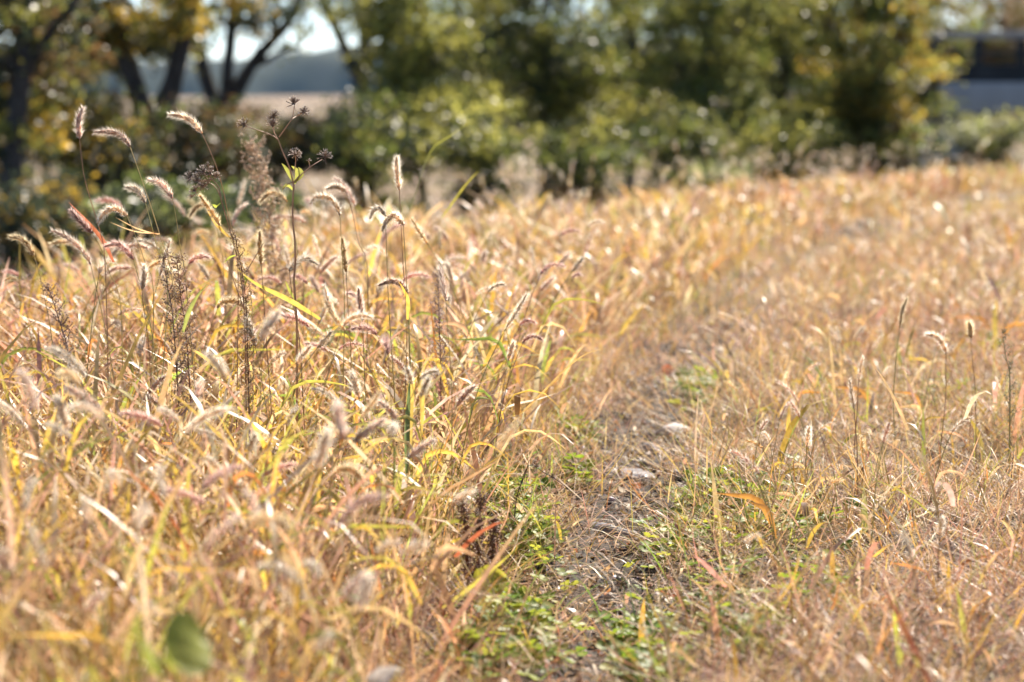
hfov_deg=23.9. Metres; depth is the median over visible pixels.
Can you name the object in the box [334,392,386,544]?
foxtail grass
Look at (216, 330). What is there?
foxtail grass
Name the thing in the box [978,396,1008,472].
foxtail grass
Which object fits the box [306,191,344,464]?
foxtail grass
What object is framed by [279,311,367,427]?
foxtail grass
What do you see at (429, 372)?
foxtail grass
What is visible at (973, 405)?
foxtail grass
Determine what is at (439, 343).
seeding weed
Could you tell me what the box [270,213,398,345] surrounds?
foxtail grass
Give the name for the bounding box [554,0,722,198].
broadleaf tree
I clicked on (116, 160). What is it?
shrub
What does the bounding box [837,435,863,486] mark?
foxtail grass
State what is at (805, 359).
foxtail grass
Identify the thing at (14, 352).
foxtail grass
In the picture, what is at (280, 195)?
foxtail grass
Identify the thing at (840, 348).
foxtail grass
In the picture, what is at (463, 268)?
foxtail grass
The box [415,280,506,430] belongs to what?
foxtail grass
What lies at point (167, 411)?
foxtail grass
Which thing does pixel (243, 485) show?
foxtail grass
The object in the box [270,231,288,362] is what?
foxtail grass
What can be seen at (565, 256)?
foxtail grass
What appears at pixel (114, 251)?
foxtail grass
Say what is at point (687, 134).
shrub
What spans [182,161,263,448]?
dried weed
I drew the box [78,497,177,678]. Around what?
foxtail grass
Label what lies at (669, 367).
fallen leaf
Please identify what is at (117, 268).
foxtail grass
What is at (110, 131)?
foxtail grass
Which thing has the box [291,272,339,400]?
foxtail grass
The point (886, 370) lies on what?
foxtail grass
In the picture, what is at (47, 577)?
foxtail grass
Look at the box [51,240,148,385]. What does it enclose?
foxtail grass
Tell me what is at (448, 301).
foxtail grass
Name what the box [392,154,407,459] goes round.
foxtail grass
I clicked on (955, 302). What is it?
foxtail grass
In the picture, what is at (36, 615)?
foxtail grass
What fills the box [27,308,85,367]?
foxtail grass
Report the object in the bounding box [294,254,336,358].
foxtail grass
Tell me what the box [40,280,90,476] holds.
seeding weed
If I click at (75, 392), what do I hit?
foxtail grass
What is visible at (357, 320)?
foxtail grass
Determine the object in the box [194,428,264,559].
foxtail grass
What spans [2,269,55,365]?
foxtail grass
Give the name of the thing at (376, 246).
foxtail grass
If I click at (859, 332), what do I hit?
foxtail grass
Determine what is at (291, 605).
foxtail grass
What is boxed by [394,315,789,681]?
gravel
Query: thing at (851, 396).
foxtail grass
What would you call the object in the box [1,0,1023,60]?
sky
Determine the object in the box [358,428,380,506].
grass blade
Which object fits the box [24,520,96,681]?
foxtail grass
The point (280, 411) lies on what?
foxtail grass
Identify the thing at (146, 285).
foxtail grass
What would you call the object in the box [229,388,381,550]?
foxtail grass
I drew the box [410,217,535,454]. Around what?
foxtail grass
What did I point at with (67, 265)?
foxtail grass
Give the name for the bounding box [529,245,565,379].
foxtail grass
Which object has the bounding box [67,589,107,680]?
foxtail grass
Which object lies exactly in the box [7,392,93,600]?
foxtail grass
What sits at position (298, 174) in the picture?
dried weed
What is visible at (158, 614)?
foxtail grass
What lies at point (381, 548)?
foxtail grass
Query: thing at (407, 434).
grass blade
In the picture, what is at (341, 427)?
foxtail grass
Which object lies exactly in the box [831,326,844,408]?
foxtail grass
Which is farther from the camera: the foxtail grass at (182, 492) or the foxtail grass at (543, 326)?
the foxtail grass at (543, 326)
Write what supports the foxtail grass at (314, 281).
on the ground at (312, 104)
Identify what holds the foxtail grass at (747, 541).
on the ground at (312, 104)
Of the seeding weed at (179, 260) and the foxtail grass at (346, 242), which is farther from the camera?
the foxtail grass at (346, 242)
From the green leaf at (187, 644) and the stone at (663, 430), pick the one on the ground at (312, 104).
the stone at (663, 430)
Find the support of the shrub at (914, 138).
on the ground at (312, 104)
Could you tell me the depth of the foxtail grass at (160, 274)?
4.37 m
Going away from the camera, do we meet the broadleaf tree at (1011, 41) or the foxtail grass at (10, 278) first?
the foxtail grass at (10, 278)
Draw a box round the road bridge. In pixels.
[827,31,1023,174]
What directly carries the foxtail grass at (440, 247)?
on the ground at (312, 104)
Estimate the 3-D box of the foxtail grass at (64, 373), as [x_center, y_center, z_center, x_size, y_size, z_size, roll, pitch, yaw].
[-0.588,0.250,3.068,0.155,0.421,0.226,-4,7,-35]
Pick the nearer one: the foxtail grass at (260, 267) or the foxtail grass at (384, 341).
the foxtail grass at (384, 341)
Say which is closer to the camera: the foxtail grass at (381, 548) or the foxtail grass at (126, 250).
the foxtail grass at (381, 548)
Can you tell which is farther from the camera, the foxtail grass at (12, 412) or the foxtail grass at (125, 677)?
the foxtail grass at (12, 412)
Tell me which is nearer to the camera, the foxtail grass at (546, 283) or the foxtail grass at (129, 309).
the foxtail grass at (129, 309)
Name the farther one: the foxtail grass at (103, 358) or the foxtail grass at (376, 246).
the foxtail grass at (376, 246)
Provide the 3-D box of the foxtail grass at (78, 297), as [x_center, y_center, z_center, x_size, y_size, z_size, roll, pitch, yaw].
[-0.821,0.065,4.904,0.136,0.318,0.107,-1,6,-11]
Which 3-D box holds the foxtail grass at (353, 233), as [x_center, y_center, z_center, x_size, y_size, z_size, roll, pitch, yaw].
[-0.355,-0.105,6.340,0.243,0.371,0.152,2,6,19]
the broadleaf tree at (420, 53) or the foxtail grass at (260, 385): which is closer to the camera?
the foxtail grass at (260, 385)
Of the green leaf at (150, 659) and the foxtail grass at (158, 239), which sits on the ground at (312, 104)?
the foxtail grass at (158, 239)
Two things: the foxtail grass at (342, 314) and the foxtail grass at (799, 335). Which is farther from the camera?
the foxtail grass at (799, 335)
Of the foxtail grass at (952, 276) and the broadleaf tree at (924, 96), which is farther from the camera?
the broadleaf tree at (924, 96)
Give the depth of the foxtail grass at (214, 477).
2.88 m
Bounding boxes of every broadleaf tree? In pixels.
[0,0,144,276]
[42,0,224,259]
[143,0,339,206]
[287,0,441,238]
[307,0,536,222]
[408,0,563,208]
[435,0,527,181]
[435,0,654,209]
[518,24,669,207]
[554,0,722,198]
[559,0,628,197]
[594,0,790,174]
[647,0,801,168]
[699,0,855,166]
[760,0,958,182]
[771,4,866,177]
[835,0,1003,117]
[928,0,1023,169]
[982,0,1023,118]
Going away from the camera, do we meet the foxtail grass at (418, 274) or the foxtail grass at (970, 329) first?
the foxtail grass at (970, 329)
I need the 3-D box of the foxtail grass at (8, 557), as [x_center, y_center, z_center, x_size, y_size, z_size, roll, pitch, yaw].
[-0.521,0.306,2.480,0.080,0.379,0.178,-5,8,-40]
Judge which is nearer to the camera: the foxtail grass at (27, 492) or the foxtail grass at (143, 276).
the foxtail grass at (27, 492)
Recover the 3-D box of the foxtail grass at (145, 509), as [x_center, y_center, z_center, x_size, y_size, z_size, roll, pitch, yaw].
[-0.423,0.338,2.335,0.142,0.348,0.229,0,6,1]
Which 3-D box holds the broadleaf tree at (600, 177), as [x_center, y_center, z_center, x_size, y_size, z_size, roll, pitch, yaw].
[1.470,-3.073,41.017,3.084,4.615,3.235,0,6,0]
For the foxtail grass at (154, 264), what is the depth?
4.78 m
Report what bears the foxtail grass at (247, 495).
on the ground at (312, 104)
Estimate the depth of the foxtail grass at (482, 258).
6.10 m
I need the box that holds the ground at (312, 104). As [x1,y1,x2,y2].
[0,92,1023,681]
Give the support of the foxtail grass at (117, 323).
on the ground at (312, 104)
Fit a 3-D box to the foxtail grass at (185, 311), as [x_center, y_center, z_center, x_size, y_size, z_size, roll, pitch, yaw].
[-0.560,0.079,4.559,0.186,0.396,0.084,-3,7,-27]
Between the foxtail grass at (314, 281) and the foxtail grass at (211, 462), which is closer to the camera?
the foxtail grass at (211, 462)
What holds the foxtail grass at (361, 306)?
on the ground at (312, 104)
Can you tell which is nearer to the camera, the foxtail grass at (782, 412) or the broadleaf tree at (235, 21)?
the foxtail grass at (782, 412)
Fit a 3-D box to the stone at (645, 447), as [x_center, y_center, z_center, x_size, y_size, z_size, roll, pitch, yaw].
[0.296,0.234,5.189,0.048,0.034,0.045,0,6,0]
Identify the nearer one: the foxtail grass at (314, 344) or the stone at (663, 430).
the foxtail grass at (314, 344)
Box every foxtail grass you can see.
[0,347,62,368]
[0,352,53,410]
[0,400,59,587]
[0,456,12,648]
[0,493,74,660]
[0,495,80,666]
[0,546,51,680]
[0,551,41,681]
[0,574,178,681]
[0,605,99,675]
[1,360,35,419]
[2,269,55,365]
[4,274,36,377]
[6,232,56,383]
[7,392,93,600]
[13,499,151,681]
[15,367,176,676]
[16,476,60,681]
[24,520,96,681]
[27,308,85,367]
[42,420,189,669]
[44,344,118,488]
[44,365,120,623]
[47,238,142,370]
[48,228,149,484]
[48,307,142,425]
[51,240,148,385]
[61,383,282,609]
[63,262,102,339]
[63,365,111,484]
[67,205,122,415]
[67,398,157,657]
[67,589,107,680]
[73,104,109,428]
[74,294,131,370]
[77,255,118,481]
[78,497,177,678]
[87,135,1023,350]
[87,240,124,396]
[88,354,137,399]
[92,126,185,416]
[94,195,172,329]
[95,204,159,384]
[98,259,179,380]
[99,468,235,660]
[101,246,169,352]
[102,238,167,450]
[102,263,148,352]
[106,237,172,419]
[106,285,144,353]
[107,385,177,461]
[110,317,146,382]
[117,408,233,546]
[122,181,167,388]
[129,461,243,602]
[132,372,166,434]
[133,377,209,538]
[134,236,249,376]
[134,335,176,490]
[135,405,236,623]
[138,261,150,410]
[141,294,286,391]
[142,392,177,447]
[144,466,181,574]
[146,174,198,433]
[148,601,171,681]
[149,236,213,300]
[153,251,212,379]
[154,463,222,679]
[156,404,264,592]
[158,485,288,658]
[161,194,197,280]
[161,282,211,418]
[166,110,238,444]
[177,510,293,681]
[186,202,225,333]
[186,514,245,680]
[188,271,196,283]
[190,454,321,680]
[193,315,272,468]
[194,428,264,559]
[196,227,219,277]
[196,262,240,387]
[197,192,253,453]
[201,347,293,668]
[201,460,297,587]
[206,328,256,410]
[206,489,387,677]
[212,307,299,643]
[215,478,281,574]
[217,316,275,496]
[219,178,255,283]
[228,201,248,271]
[228,227,319,300]
[229,298,264,387]
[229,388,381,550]
[229,432,323,601]
[230,414,389,627]
[232,351,284,430]
[241,257,313,329]
[241,461,422,637]
[242,489,265,681]
[243,404,300,618]
[251,584,309,681]
[253,227,273,438]
[255,275,356,348]
[255,329,348,474]
[256,561,331,681]
[257,236,295,321]
[257,342,312,508]
[258,188,303,362]
[262,341,362,418]
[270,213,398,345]
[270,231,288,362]
[278,252,367,322]
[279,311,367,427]
[279,395,355,681]
[279,535,401,681]
[283,243,329,338]
[286,294,331,427]
[288,252,318,460]
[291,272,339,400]
[291,628,335,681]
[292,424,431,671]
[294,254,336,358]
[294,436,437,640]
[299,208,324,298]
[300,420,399,667]
[302,556,329,681]
[303,196,333,300]
[304,340,364,410]
[305,234,342,341]
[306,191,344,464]
[306,369,375,528]
[307,280,384,388]
[308,221,407,334]
[308,273,333,372]
[308,326,391,380]
[311,283,388,529]
[311,309,374,525]
[311,387,378,519]
[313,566,372,681]
[317,538,427,681]
[319,308,355,344]
[321,296,473,555]
[322,269,430,359]
[324,180,367,389]
[330,240,357,368]
[331,176,399,390]
[332,334,396,576]
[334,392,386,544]
[338,235,351,448]
[338,487,477,679]
[339,366,441,560]
[342,244,452,358]
[342,290,422,405]
[342,298,365,360]
[344,231,427,291]
[345,381,422,531]
[346,427,447,582]
[349,570,376,681]
[350,365,434,545]
[351,323,442,545]
[353,285,369,504]
[358,376,432,604]
[362,416,519,674]
[363,264,491,562]
[367,204,398,449]
[374,275,410,477]
[374,292,528,491]
[376,399,500,589]
[378,210,413,492]
[389,354,466,462]
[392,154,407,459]
[395,337,502,505]
[397,384,477,585]
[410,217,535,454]
[410,269,458,305]
[411,260,464,377]
[411,286,501,391]
[414,226,507,311]
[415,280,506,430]
[424,256,462,307]
[434,226,505,321]
[437,230,455,340]
[443,294,482,379]
[445,254,522,335]
[453,261,566,454]
[455,264,524,332]
[461,250,487,315]
[462,272,500,346]
[462,331,560,493]
[470,319,551,437]
[491,237,552,370]
[492,273,555,395]
[492,338,563,493]
[500,250,572,340]
[512,257,603,424]
[516,227,581,348]
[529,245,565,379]
[549,272,587,388]
[559,219,607,365]
[706,531,762,642]
[717,448,776,556]
[723,381,756,446]
[738,335,751,408]
[738,431,774,482]
[742,455,779,569]
[745,439,809,489]
[752,419,769,475]
[753,372,788,426]
[767,310,776,375]
[771,399,793,475]
[773,424,811,515]
[776,380,808,458]
[781,353,801,406]
[785,298,797,345]
[787,338,810,383]
[788,422,835,509]
[789,308,819,361]
[790,401,833,506]
[793,363,820,412]
[794,327,812,377]
[802,342,812,386]
[808,477,843,539]
[821,245,861,316]
[825,326,866,385]
[826,309,852,386]
[826,403,850,452]
[828,325,847,380]
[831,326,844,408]
[833,300,857,338]
[836,359,872,425]
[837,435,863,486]
[840,355,853,397]
[841,307,865,352]
[841,379,858,519]
[853,355,867,481]
[854,269,884,340]
[854,366,890,420]
[855,274,884,337]
[857,334,882,412]
[858,421,891,546]
[868,429,898,497]
[892,366,922,410]
[893,296,908,468]
[893,516,947,613]
[895,393,942,434]
[898,342,926,390]
[900,329,946,439]
[900,530,959,644]
[905,408,920,451]
[906,339,948,377]
[924,331,948,470]
[926,343,957,388]
[926,415,972,518]
[928,504,990,587]
[935,269,958,328]
[937,400,977,459]
[946,266,954,336]
[954,287,992,326]
[965,319,976,473]
[966,292,990,337]
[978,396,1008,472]
[994,376,1002,444]
[998,295,1023,352]
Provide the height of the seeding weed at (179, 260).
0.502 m
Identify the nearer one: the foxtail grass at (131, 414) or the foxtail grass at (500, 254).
the foxtail grass at (131, 414)
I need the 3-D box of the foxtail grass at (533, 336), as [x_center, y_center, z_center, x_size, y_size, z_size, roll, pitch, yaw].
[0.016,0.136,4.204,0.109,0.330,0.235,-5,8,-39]
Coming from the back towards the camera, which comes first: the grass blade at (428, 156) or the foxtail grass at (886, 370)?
the grass blade at (428, 156)
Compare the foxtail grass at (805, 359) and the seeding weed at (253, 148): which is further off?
the foxtail grass at (805, 359)
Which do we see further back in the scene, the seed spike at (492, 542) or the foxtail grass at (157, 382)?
the foxtail grass at (157, 382)
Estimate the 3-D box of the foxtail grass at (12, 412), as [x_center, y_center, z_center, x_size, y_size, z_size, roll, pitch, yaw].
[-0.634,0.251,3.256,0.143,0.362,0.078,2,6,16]
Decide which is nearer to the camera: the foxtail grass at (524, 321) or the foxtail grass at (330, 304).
the foxtail grass at (330, 304)
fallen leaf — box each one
[275,671,300,681]
[354,666,401,681]
[459,564,507,593]
[658,364,672,373]
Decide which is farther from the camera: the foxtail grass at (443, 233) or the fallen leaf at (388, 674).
the foxtail grass at (443, 233)
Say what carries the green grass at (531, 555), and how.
on the ground at (312, 104)
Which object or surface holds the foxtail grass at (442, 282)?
on the ground at (312, 104)
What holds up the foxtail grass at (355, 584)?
on the ground at (312, 104)
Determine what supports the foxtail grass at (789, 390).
on the ground at (312, 104)
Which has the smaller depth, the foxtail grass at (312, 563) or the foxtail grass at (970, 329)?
the foxtail grass at (312, 563)
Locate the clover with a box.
[420,256,1017,681]
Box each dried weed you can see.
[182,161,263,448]
[236,95,332,469]
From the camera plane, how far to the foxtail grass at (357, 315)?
3.60 m
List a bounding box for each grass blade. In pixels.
[178,444,191,605]
[182,285,206,332]
[239,270,320,319]
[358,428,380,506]
[404,380,409,472]
[406,372,424,459]
[410,124,467,209]
[422,459,499,511]
[442,173,476,217]
[442,549,514,608]
[493,393,555,415]
[512,349,600,421]
[893,598,903,669]
[955,585,969,643]
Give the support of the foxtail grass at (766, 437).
on the ground at (312, 104)
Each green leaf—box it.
[131,612,164,680]
[144,610,212,676]
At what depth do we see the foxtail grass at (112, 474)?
2.70 m
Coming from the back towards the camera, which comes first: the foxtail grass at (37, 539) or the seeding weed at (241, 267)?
the seeding weed at (241, 267)
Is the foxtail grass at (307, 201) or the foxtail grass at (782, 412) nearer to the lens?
the foxtail grass at (782, 412)
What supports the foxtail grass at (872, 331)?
on the ground at (312, 104)
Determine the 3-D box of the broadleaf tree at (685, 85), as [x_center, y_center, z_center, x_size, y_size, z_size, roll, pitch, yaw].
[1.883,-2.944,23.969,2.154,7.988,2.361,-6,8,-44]
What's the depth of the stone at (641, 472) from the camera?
4.84 m
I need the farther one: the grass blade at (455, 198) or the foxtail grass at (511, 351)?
the grass blade at (455, 198)
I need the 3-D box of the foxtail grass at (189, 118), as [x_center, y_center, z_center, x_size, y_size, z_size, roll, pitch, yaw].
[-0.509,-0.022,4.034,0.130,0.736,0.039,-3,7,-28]
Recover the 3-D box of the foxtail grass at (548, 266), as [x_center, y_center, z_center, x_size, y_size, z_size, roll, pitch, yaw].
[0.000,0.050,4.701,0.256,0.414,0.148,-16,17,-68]
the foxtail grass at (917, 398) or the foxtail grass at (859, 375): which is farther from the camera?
the foxtail grass at (917, 398)
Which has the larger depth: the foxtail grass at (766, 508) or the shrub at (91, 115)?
the shrub at (91, 115)
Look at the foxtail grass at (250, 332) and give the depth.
3.92 m
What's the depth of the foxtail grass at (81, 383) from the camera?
3.67 m
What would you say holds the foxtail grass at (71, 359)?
on the ground at (312, 104)
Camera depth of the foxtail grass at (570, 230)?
5.85 m
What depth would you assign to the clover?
3.55 m
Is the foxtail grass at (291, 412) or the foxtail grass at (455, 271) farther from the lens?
the foxtail grass at (455, 271)
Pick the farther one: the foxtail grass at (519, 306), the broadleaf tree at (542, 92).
the broadleaf tree at (542, 92)
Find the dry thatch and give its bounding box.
[22,169,1023,681]
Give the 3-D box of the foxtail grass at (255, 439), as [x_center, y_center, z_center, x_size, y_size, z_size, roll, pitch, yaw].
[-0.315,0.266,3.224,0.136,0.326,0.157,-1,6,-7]
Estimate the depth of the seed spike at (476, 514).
3.60 m
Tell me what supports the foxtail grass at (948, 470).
on the ground at (312, 104)
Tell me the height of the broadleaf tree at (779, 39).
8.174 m
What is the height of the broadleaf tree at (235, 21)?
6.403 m
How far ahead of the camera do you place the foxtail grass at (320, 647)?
2.27 m
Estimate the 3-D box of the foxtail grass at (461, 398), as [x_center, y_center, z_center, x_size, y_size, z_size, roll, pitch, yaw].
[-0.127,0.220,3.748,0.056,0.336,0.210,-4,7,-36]
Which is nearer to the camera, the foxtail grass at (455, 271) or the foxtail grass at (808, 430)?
the foxtail grass at (808, 430)
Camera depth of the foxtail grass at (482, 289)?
5.04 m
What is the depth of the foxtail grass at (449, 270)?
5.20 m
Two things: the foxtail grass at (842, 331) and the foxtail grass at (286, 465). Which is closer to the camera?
the foxtail grass at (286, 465)
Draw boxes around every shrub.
[0,156,112,302]
[5,49,154,265]
[47,113,182,270]
[61,162,249,273]
[98,88,276,253]
[158,169,335,253]
[202,89,398,232]
[299,83,450,232]
[400,91,547,230]
[509,111,651,213]
[616,97,774,196]
[653,150,761,194]
[706,103,867,186]
[825,108,955,181]
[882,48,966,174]
[927,105,1023,176]
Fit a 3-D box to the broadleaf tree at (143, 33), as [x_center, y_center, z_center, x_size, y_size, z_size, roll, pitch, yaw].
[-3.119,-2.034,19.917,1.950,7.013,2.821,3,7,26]
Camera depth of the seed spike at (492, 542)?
3.60 m
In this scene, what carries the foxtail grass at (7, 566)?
on the ground at (312, 104)
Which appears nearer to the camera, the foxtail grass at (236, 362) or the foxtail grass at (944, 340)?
the foxtail grass at (236, 362)
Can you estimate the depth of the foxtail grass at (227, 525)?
2.44 m
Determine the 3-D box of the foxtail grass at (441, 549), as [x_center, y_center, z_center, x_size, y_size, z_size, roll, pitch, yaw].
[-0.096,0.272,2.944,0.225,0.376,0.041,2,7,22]
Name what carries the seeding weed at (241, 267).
on the ground at (312, 104)
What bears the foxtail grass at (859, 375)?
on the ground at (312, 104)
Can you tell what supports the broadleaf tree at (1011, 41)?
on the ground at (312, 104)
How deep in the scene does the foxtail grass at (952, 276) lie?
6.76 m
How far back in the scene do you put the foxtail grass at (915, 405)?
5.09 m
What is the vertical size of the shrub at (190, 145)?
3.556 m
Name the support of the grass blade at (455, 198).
on the dry grass at (620, 267)
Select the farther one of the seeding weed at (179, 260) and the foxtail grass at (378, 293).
the foxtail grass at (378, 293)
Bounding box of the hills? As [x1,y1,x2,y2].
[3,39,1012,95]
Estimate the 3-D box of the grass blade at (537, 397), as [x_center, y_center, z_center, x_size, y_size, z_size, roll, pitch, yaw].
[0.087,0.082,4.433,0.174,0.137,0.005,0,6,0]
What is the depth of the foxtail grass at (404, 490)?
3.55 m
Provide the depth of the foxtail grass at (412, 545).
2.56 m
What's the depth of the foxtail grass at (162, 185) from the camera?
4.01 m
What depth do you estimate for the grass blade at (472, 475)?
3.54 m
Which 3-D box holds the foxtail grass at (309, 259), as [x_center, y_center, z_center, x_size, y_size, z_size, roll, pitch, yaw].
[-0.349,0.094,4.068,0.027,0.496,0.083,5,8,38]
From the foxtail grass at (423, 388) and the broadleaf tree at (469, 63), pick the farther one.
the broadleaf tree at (469, 63)
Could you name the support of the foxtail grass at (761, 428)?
on the ground at (312, 104)
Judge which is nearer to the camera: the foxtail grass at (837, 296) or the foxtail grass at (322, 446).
the foxtail grass at (322, 446)
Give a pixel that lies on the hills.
(317, 73)
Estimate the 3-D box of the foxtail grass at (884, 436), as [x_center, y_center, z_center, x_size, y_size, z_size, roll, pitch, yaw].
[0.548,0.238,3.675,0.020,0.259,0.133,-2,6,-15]
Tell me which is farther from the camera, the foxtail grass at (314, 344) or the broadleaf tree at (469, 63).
the broadleaf tree at (469, 63)
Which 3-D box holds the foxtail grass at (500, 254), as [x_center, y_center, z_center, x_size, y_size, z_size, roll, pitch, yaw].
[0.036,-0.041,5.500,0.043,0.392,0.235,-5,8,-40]
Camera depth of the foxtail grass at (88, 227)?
4.06 m
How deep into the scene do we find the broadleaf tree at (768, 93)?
41.45 m
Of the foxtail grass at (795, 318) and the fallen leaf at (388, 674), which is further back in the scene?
the foxtail grass at (795, 318)
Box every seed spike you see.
[453,497,475,593]
[469,491,491,595]
[484,512,500,564]
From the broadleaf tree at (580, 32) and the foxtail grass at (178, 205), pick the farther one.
the broadleaf tree at (580, 32)
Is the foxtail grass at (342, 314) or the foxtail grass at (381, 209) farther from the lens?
the foxtail grass at (342, 314)
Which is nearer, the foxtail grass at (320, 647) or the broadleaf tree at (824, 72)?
the foxtail grass at (320, 647)
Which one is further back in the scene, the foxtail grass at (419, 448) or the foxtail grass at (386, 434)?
the foxtail grass at (386, 434)
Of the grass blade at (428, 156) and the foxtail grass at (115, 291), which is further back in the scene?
the grass blade at (428, 156)
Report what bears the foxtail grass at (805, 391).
on the ground at (312, 104)
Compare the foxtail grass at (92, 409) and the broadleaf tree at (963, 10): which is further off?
the broadleaf tree at (963, 10)
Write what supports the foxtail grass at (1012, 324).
on the ground at (312, 104)
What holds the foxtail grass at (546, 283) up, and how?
on the ground at (312, 104)
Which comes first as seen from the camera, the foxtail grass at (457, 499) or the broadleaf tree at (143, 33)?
the foxtail grass at (457, 499)
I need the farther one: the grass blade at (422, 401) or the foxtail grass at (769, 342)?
the foxtail grass at (769, 342)
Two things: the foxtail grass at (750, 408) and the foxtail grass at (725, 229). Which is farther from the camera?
the foxtail grass at (725, 229)
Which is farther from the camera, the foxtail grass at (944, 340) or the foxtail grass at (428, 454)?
the foxtail grass at (944, 340)
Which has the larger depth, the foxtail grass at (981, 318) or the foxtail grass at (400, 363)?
the foxtail grass at (981, 318)
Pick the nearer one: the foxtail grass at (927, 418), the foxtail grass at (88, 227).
the foxtail grass at (88, 227)
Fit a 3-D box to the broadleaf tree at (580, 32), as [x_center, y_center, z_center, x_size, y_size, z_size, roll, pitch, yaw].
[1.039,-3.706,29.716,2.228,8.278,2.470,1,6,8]
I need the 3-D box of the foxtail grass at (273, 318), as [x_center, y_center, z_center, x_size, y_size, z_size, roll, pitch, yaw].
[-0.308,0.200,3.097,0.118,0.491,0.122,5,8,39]
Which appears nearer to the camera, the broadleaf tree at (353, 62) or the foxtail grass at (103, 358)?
the foxtail grass at (103, 358)
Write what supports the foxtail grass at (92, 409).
on the ground at (312, 104)
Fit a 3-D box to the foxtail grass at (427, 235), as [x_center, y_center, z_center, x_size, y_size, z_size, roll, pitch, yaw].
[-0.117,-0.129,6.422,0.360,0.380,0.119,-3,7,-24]
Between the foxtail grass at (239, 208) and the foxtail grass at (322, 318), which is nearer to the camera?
the foxtail grass at (322, 318)
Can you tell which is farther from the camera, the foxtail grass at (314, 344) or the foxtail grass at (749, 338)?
the foxtail grass at (749, 338)
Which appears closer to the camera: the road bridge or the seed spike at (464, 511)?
the seed spike at (464, 511)
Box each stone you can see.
[589,522,637,538]
[611,468,654,479]
[640,442,660,453]
[655,423,691,435]
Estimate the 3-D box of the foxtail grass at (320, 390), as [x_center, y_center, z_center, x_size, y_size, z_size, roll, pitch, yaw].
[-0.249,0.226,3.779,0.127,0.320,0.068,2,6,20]
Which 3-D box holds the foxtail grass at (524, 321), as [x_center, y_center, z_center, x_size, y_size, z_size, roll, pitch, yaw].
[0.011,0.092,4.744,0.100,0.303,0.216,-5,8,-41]
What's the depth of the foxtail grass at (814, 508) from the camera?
3.95 m
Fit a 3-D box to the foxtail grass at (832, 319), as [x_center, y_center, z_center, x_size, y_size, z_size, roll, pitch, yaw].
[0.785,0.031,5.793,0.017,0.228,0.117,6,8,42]
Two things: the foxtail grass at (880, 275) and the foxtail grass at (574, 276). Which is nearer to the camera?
the foxtail grass at (574, 276)
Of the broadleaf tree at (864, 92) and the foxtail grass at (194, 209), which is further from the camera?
the broadleaf tree at (864, 92)
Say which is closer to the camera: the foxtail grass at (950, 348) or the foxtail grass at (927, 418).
the foxtail grass at (927, 418)
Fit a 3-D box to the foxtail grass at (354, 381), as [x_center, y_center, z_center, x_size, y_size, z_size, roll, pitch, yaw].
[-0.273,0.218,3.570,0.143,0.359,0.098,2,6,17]
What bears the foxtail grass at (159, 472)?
on the ground at (312, 104)
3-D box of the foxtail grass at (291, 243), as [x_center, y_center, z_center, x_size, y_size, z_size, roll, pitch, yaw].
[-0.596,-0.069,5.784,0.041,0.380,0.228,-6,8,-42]
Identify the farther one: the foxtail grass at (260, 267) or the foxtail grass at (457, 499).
the foxtail grass at (260, 267)
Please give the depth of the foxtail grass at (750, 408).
5.05 m
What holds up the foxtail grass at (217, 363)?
on the ground at (312, 104)
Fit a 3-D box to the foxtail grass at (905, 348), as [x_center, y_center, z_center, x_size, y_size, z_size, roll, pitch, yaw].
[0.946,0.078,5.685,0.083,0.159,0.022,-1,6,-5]
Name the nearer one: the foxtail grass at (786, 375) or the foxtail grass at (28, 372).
the foxtail grass at (28, 372)
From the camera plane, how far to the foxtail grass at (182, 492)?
2.90 m
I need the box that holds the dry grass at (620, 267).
[0,151,1023,681]
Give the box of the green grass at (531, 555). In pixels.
[393,253,991,681]
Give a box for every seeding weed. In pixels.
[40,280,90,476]
[153,248,196,417]
[167,251,207,436]
[226,228,261,468]
[238,133,309,320]
[426,269,456,442]
[994,322,1020,494]
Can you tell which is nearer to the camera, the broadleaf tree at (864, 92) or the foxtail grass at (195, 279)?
the foxtail grass at (195, 279)
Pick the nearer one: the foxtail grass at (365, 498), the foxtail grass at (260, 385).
the foxtail grass at (365, 498)
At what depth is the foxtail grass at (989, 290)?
6.95 m
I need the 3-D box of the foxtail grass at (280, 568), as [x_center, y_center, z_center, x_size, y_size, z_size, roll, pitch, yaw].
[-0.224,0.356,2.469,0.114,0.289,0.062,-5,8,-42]
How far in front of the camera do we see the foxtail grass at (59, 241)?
4.84 m
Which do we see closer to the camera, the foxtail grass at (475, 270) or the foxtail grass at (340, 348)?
the foxtail grass at (340, 348)
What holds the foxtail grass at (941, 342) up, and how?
on the ground at (312, 104)
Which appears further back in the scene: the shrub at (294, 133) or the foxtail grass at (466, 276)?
the shrub at (294, 133)
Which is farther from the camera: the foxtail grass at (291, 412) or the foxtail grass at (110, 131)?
the foxtail grass at (110, 131)
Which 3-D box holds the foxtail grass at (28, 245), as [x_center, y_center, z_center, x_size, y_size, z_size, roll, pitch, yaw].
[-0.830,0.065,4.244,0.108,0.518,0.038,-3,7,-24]
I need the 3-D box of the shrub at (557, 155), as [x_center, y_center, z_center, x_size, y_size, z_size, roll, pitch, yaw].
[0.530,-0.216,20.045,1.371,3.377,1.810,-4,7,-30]
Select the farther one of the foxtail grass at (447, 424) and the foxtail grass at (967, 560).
the foxtail grass at (447, 424)
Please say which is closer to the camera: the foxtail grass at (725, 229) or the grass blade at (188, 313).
the grass blade at (188, 313)
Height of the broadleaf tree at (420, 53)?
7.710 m
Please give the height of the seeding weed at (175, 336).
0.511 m
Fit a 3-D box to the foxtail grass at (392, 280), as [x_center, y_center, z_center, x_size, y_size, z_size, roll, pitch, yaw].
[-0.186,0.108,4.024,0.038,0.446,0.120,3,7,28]
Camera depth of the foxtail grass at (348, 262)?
5.52 m
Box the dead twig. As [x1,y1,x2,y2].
[511,462,580,541]

